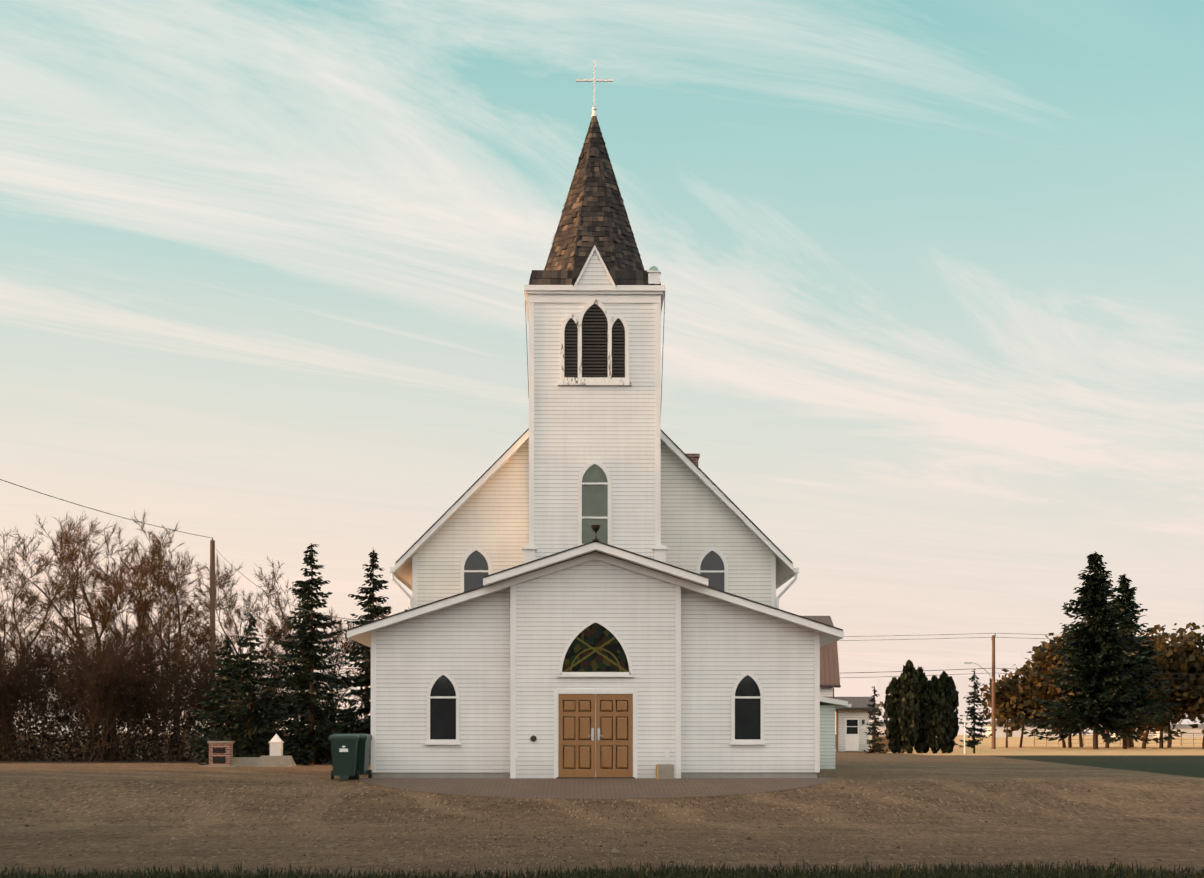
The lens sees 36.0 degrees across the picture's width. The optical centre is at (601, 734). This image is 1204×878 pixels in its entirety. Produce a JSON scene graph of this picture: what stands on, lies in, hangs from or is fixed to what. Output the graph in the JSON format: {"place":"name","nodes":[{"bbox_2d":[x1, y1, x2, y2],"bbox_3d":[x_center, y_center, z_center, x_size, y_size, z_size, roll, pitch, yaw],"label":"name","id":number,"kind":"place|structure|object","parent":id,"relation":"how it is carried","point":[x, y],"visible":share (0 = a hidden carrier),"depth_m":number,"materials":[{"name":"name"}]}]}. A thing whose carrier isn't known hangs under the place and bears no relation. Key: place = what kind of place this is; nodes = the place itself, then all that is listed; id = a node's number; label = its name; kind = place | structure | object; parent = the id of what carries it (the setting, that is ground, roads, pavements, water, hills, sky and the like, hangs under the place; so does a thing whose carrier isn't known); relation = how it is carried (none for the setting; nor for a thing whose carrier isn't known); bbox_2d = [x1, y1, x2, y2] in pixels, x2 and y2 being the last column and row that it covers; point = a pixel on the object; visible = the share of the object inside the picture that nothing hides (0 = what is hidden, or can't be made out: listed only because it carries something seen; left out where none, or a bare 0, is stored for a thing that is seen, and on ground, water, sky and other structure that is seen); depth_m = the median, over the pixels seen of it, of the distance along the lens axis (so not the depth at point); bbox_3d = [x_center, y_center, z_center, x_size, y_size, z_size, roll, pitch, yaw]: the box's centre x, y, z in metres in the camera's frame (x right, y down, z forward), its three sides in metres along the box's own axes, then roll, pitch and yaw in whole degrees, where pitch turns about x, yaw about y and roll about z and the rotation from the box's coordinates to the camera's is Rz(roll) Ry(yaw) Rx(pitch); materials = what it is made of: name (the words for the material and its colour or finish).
{"place":"outdoors","nodes":[
{"label":"outdoors","id":0,"kind":"place"},
{"bbox_2d":[522,244,666,562],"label":"church tower","id":1,"kind":"structure","parent":0,"point":[594,389],"depth_m":47.94,"materials":[{"name":"white wood"}]},
{"bbox_2d":[529,116,660,284],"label":"church spire","id":2,"kind":"structure","parent":1,"relation":"on","point":[594,212],"depth_m":48.81,"materials":[{"name":"brown wood"}]},
{"bbox_2d":[576,59,612,116],"bbox_3d":[-0.207,-17.322,49.633,1.000,1.540,0.150,0,0,-1],"label":"cross","id":3,"kind":"object","parent":2,"relation":"on","point":[594,80],"visible":0.88,"depth_m":49.60,"materials":[{"name":"white metal"}]},
{"bbox_2d":[649,266,658,270],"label":"tower dome","id":4,"kind":"structure","parent":1,"relation":"on","point":[653,268],"depth_m":48.00,"materials":[{"name":"green"}]},
{"bbox_2d":[359,778,831,798],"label":"apron paving","id":5,"kind":"structure","parent":0,"point":[596,788],"depth_m":42.12,"materials":[{"name":"concrete"}]},
{"bbox_2d":[0,735,1203,877],"bbox_3d":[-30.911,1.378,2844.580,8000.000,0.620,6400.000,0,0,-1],"label":"ground","id":6,"kind":"structure","parent":0,"point":[1003,778],"depth_m":36.33,"materials":[{"name":"brown plant"}]},
{"bbox_2d":[0,600,370,761],"bbox_3d":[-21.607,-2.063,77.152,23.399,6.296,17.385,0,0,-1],"label":"bare brush shrub","id":7,"kind":"object","parent":6,"relation":"on","point":[146,688],"visible":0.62,"depth_m":73.47,"materials":[{"name":"brown plant"}]},
{"bbox_2d":[0,479,374,736],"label":"utility pole","id":8,"kind":"object","parent":6,"relation":"on","point":[212,582],"visible":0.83,"depth_m":78.47,"materials":[{"name":"brown wood"}]},
{"bbox_2d":[0,511,390,760],"bbox_3d":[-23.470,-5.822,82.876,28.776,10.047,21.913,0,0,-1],"label":"bare trees","id":9,"kind":"object","parent":6,"relation":"on","point":[145,565],"visible":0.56,"depth_m":82.10,"materials":[{"name":"brown plant"}]},
{"bbox_2d":[199,741,239,766],"bbox_3d":[-12.636,0.643,61.362,1.200,0.850,1.000,0,0,-1],"label":"brick memorial with plaques","id":10,"kind":"object","parent":6,"relation":"on","point":[220,753],"visible":1,"depth_m":61.11,"materials":[{"name":"red brick"}]},
{"bbox_2d":[232,734,295,766],"bbox_3d":[-11.315,0.518,61.697,2.190,1.100,0.900,0,0,-1],"label":"marker","id":11,"kind":"object","parent":6,"relation":"on","point":[276,758],"visible":0.92,"depth_m":61.44,"materials":[{"name":"grey concrete"}]},
{"bbox_2d":[329,734,359,779],"bbox_3d":[-6.095,0.528,43.848,0.700,1.085,0.870,0,0,-5],"label":"recycling bin","id":12,"kind":"object","parent":6,"relation":"on","point":[344,749],"visible":1,"depth_m":43.50,"materials":[{"name":"teal plastic"}]},
{"bbox_2d":[349,734,372,778],"bbox_3d":[-5.931,0.526,44.600,0.700,1.085,0.870,0,0,2],"label":"recycling bin","id":13,"kind":"object","parent":6,"relation":"on","point":[363,753],"visible":0.35,"depth_m":44.27,"materials":[{"name":"teal plastic"}]},
{"bbox_2d":[389,428,798,608],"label":"church nave","id":14,"kind":"structure","parent":6,"relation":"on","point":[474,534],"depth_m":49.42,"materials":[{"name":"white wood"}]},
{"bbox_2d":[686,454,699,465],"bbox_3d":[2.520,-7.242,54.053,0.630,1.820,0.630,0,0,-1],"label":"chimney","id":15,"kind":"object","parent":14,"relation":"on","point":[694,458],"visible":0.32,"depth_m":53.78,"materials":[{"name":"red brick"}]},
{"bbox_2d":[347,539,843,777],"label":"church entrance building","id":16,"kind":"structure","parent":6,"relation":"on","point":[595,658],"depth_m":45.09,"materials":[{"name":"white wood"}]},
{"bbox_2d":[591,524,600,538],"bbox_3d":[-0.148,-4.827,44.298,0.230,0.370,0.230,0,0,-1],"label":"narthex finial","id":17,"kind":"object","parent":16,"relation":"on","point":[595,528],"visible":0.92,"depth_m":44.24,"materials":[{"name":"brown metal"}]},
{"bbox_2d":[5,633,1203,748],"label":"utility poles","id":18,"kind":"object","parent":6,"relation":"on","point":[993,732],"visible":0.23,"depth_m":134.96,"materials":[{"name":"brown wood"}]},
{"bbox_2d":[5,780,1203,865],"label":"gravel loose stones","id":19,"kind":"object","parent":6,"relation":"on","point":[638,847],"visible":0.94,"depth_m":30.54,"materials":[{"name":"brown gravel"}]},
{"bbox_2d":[61,701,1170,721],"bbox_3d":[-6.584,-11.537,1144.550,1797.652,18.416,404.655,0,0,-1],"label":"hazy tree","id":20,"kind":"object","parent":6,"relation":"on","point":[881,703],"visible":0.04,"depth_m":1020.72,"materials":[{"name":"brown plant"}]},
{"bbox_2d":[42,715,1203,736],"bbox_3d":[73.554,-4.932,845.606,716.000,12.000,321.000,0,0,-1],"label":"field","id":21,"kind":"structure","parent":6,"relation":"on","point":[1187,728],"depth_m":746.58,"materials":[{"name":"beige plant"}]},
{"bbox_2d":[656,764,673,778],"bbox_3d":[1.504,0.913,44.344,0.415,0.410,0.405,0,0,-1],"label":"stone block","id":22,"kind":"object","parent":6,"relation":"on","point":[664,771],"depth_m":44.15,"materials":[{"name":"brown stone"}]},
{"bbox_2d":[820,696,851,768],"bbox_3d":[6.060,-0.232,58.567,3.070,2.600,4.100,0,0,-1],"label":"annex","id":23,"kind":"object","parent":6,"relation":"on","point":[828,706],"visible":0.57,"depth_m":56.83,"materials":[{"name":"white wood"}]},
{"bbox_2d":[883,659,958,753],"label":"evergreen trees","id":24,"kind":"object","parent":6,"relation":"on","point":[920,709],"visible":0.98,"depth_m":103.96,"materials":[{"name":"green plant"}]},
{"bbox_2d":[963,716,965,753],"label":"signpost","id":25,"kind":"object","parent":6,"relation":"on","point":[964,719],"visible":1,"depth_m":102.94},
{"bbox_2d":[975,622,1203,748],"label":"deciduous tree","id":26,"kind":"object","parent":6,"relation":"on","point":[1015,695],"depth_m":142.91,"materials":[{"name":"plant"}]},
{"bbox_2d":[1034,731,1202,745],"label":"fence rail","id":27,"kind":"object","parent":6,"relation":"on","point":[1181,739],"visible":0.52,"depth_m":173.29,"materials":[{"name":"white"}]},
{"bbox_2d":[0,856,1203,877],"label":"verge grass","id":28,"kind":"structure","parent":0,"point":[940,871],"depth_m":21.80,"materials":[{"name":"plant"}]},
{"bbox_2d":[0,0,1203,734],"label":"sky","id":29,"kind":"structure","parent":0,"point":[932,275],"materials":[{"name":"blue"}]},
{"bbox_2d":[803,616,905,751],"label":"house","id":30,"kind":"structure","parent":0,"point":[851,726],"depth_m":114.93,"materials":[{"name":"white wood"}]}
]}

